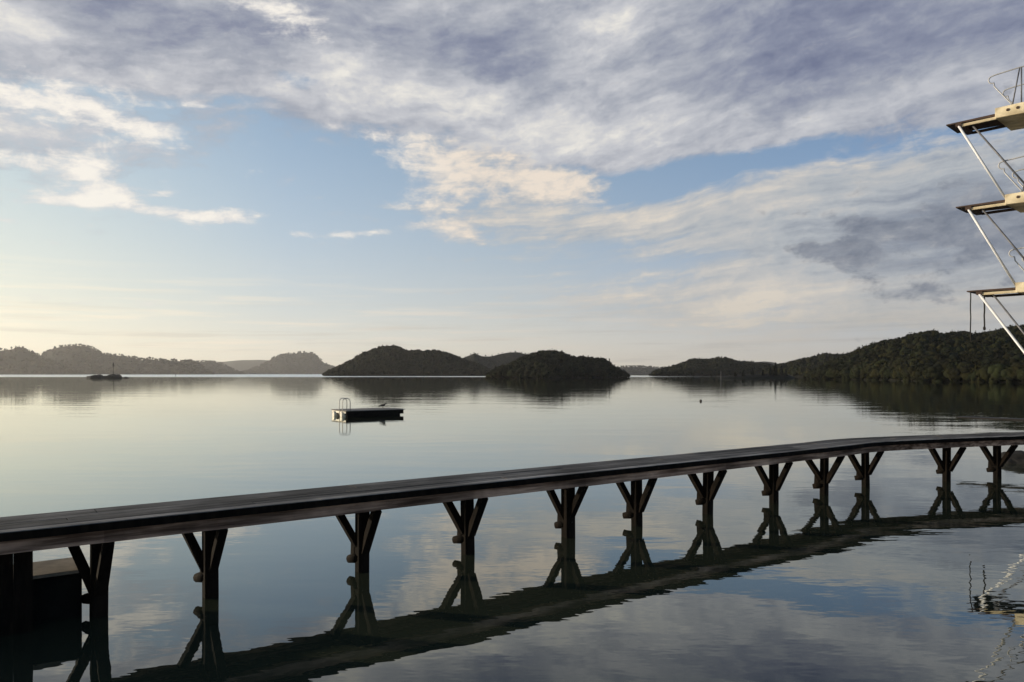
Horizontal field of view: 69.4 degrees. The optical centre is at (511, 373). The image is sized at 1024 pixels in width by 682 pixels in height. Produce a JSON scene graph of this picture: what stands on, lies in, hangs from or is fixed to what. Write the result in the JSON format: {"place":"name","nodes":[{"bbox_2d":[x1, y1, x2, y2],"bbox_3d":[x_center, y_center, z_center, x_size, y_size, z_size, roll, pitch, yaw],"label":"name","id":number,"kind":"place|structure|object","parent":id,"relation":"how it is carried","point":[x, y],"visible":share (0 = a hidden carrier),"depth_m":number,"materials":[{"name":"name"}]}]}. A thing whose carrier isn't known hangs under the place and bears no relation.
{"place":"outdoors","nodes":[
{"label":"outdoors","id":0,"kind":"place"},
{"bbox_2d":[0,349,82,374],"bbox_3d":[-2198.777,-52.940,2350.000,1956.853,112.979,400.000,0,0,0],"label":"hill","id":1,"kind":"structure","parent":0,"point":[21,355],"depth_m":2206.30,"materials":[{"name":"green plant"}]},
{"bbox_2d":[0,346,86,374],"bbox_3d":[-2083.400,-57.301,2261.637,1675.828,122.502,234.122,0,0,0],"label":"woodland","id":2,"kind":"object","parent":1,"relation":"on","point":[61,368],"visible":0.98,"depth_m":2192.46,"materials":[{"name":"green plant"}]},
{"bbox_2d":[40,346,209,373],"bbox_3d":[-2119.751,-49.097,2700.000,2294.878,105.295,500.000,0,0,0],"label":"hill","id":3,"kind":"structure","parent":0,"point":[59,356],"depth_m":2545.64,"materials":[{"name":"green plant"}]},
{"bbox_2d":[39,343,214,373],"bbox_3d":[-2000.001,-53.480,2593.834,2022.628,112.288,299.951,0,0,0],"label":"woodland","id":4,"kind":"object","parent":3,"relation":"on","point":[156,371],"visible":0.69,"depth_m":2524.68,"materials":[{"name":"green plant"}]},
{"bbox_2d":[198,362,237,373],"bbox_3d":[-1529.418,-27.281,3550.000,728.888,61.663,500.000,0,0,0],"label":"hill","id":5,"kind":"structure","parent":0,"point":[216,365],"depth_m":3396.24,"materials":[{"name":"green plant"}]},
{"bbox_2d":[193,360,246,373],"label":"woodland","id":6,"kind":"object","parent":5,"relation":"on","point":[209,362],"visible":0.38,"depth_m":3391.00,"materials":[{"name":"green plant"}]},
{"bbox_2d":[217,360,268,370],"bbox_3d":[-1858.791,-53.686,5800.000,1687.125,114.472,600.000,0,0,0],"label":"hill","id":7,"kind":"structure","parent":0,"point":[240,365],"depth_m":5754.07,"materials":[{"name":"grey"}]},
{"bbox_2d":[247,353,328,373],"bbox_3d":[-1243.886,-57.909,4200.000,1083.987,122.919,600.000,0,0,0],"label":"hill","id":8,"kind":"structure","parent":0,"point":[279,366],"depth_m":4015.40,"materials":[{"name":"green plant"}]},
{"bbox_2d":[242,351,334,373],"bbox_3d":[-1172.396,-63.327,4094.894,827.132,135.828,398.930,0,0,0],"label":"woodland","id":9,"kind":"object","parent":8,"relation":"on","point":[320,371],"visible":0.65,"depth_m":4012.03,"materials":[{"name":"green plant"}]},
{"bbox_2d":[334,350,484,375],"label":"island","id":10,"kind":"structure","parent":0,"point":[397,356],"depth_m":742.70,"materials":[{"name":"green plant"}]},
{"bbox_2d":[322,344,491,375],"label":"woodland","id":11,"kind":"object","parent":10,"relation":"on","point":[450,364],"visible":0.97,"depth_m":758.10,"materials":[{"name":"green plant"}]},
{"bbox_2d":[465,352,524,369],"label":"island","id":12,"kind":"structure","parent":0,"point":[476,357],"depth_m":1097.47,"materials":[{"name":"green plant"}]},
{"bbox_2d":[464,351,526,368],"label":"woodland","id":13,"kind":"object","parent":12,"relation":"on","point":[494,358],"visible":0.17,"depth_m":1090.68,"materials":[{"name":"green plant"}]},
{"bbox_2d":[0,374,1023,681],"bbox_3d":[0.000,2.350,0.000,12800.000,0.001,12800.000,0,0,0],"label":"water","id":14,"kind":"structure","parent":0,"point":[906,566],"depth_m":10.36,"materials":[{"name":"liquid"}]},
{"bbox_2d":[0,551,32,636],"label":"timber bulkhead","id":15,"kind":"object","parent":14,"relation":"in","point":[16,593],"depth_m":6.69,"materials":[{"name":"brown wood"}]},
{"bbox_2d":[33,557,81,623],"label":"concrete block","id":16,"kind":"structure","parent":14,"relation":"in","point":[57,589],"depth_m":7.09,"materials":[{"name":"grey concrete"}]},
{"bbox_2d":[86,374,122,377],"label":"rock islet","id":17,"kind":"object","parent":14,"relation":"in","point":[108,376],"visible":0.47,"depth_m":411.72,"materials":[{"name":"grey stone"}]},
{"bbox_2d":[331,398,404,416],"bbox_3d":[-8.195,2.084,41.943,3.644,1.531,2.230,0,0,-35],"label":"swimming raft","id":18,"kind":"object","parent":14,"relation":"on","point":[359,412],"visible":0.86,"depth_m":41.13,"materials":[{"name":"plastic"}]},
{"bbox_2d":[0,432,1023,617],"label":"wooden jetty","id":19,"kind":"object","parent":14,"relation":"in","point":[101,531],"visible":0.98,"depth_m":9.08,"materials":[{"name":"brown wood"}]},
{"bbox_2d":[946,66,1023,421],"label":"diving tower","id":20,"kind":"structure","parent":14,"relation":"in","point":[1010,117],"depth_m":21.84,"materials":[{"name":"metal"}]},
{"bbox_2d":[970,292,970,341],"bbox_3d":[14.061,-1.745,22.680,0.044,1.551,0.032,0,0,0],"label":"rope","id":21,"kind":"object","parent":20,"relation":"hanging from","point":[970,316],"visible":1,"depth_m":22.67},
{"bbox_2d":[983,296,985,330],"bbox_3d":[14.546,-1.925,22.776,0.076,1.190,0.081,0,0,0],"label":"rope","id":22,"kind":"object","parent":20,"relation":"hanging from","point":[984,328],"visible":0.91,"depth_m":22.76,"materials":[{"name":"grey"}]},
{"bbox_2d":[1001,450,1023,464],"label":"boulder","id":23,"kind":"object","parent":14,"relation":"in","point":[1017,457],"visible":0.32,"depth_m":19.43,"materials":[{"name":"grey stone"}]},
{"bbox_2d":[0,0,1023,367],"label":"sky","id":24,"kind":"structure","parent":0,"point":[657,183],"materials":[{"name":"blue"}]},
{"bbox_2d":[495,375,622,377],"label":"island","id":25,"kind":"structure","parent":0,"point":[557,376],"depth_m":399.32,"materials":[{"name":"green plant"}]},
{"bbox_2d":[485,350,629,377],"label":"woodland","id":26,"kind":"object","parent":25,"relation":"on","point":[546,363],"visible":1,"depth_m":415.41,"materials":[{"name":"green plant"}]},
{"bbox_2d":[620,367,657,373],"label":"hill","id":27,"kind":"structure","parent":0,"point":[627,368],"depth_m":2783.28,"materials":[{"name":"green plant"}]},
{"bbox_2d":[617,365,661,373],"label":"woodland","id":28,"kind":"object","parent":27,"relation":"on","point":[634,371],"visible":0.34,"depth_m":2786.30,"materials":[{"name":"green plant"}]},
{"bbox_2d":[656,373,725,375],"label":"hill","id":29,"kind":"structure","parent":0,"point":[697,374],"depth_m":703.87,"materials":[{"name":"green plant"}]},
{"bbox_2d":[649,356,773,375],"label":"woodland","id":30,"kind":"object","parent":29,"relation":"on","point":[719,366],"visible":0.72,"depth_m":712.06,"materials":[{"name":"green plant"}]},
{"bbox_2d":[851,378,1023,382],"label":"hill","id":31,"kind":"structure","parent":0,"point":[948,380],"depth_m":220.37,"materials":[{"name":"green plant"}]},
{"bbox_2d":[803,324,1023,382],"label":"woodland","id":32,"kind":"object","parent":31,"relation":"on","point":[995,355],"visible":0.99,"depth_m":255.74,"materials":[{"name":"green plant"}]},
{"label":"headland","id":33,"kind":"object","parent":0,"visible":0},
{"bbox_2d":[773,362,778,375],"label":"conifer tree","id":34,"kind":"object","parent":33,"relation":"on","point":[775,372],"visible":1,"depth_m":402.72,"materials":[{"name":"green plant"}]},
{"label":"hill","id":35,"kind":"structure","parent":0,"visible":0},
{"bbox_2d":[758,351,850,376],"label":"woodland","id":36,"kind":"object","parent":35,"relation":"on","point":[801,366],"visible":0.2,"depth_m":574.14,"materials":[{"name":"green plant"}]}
]}

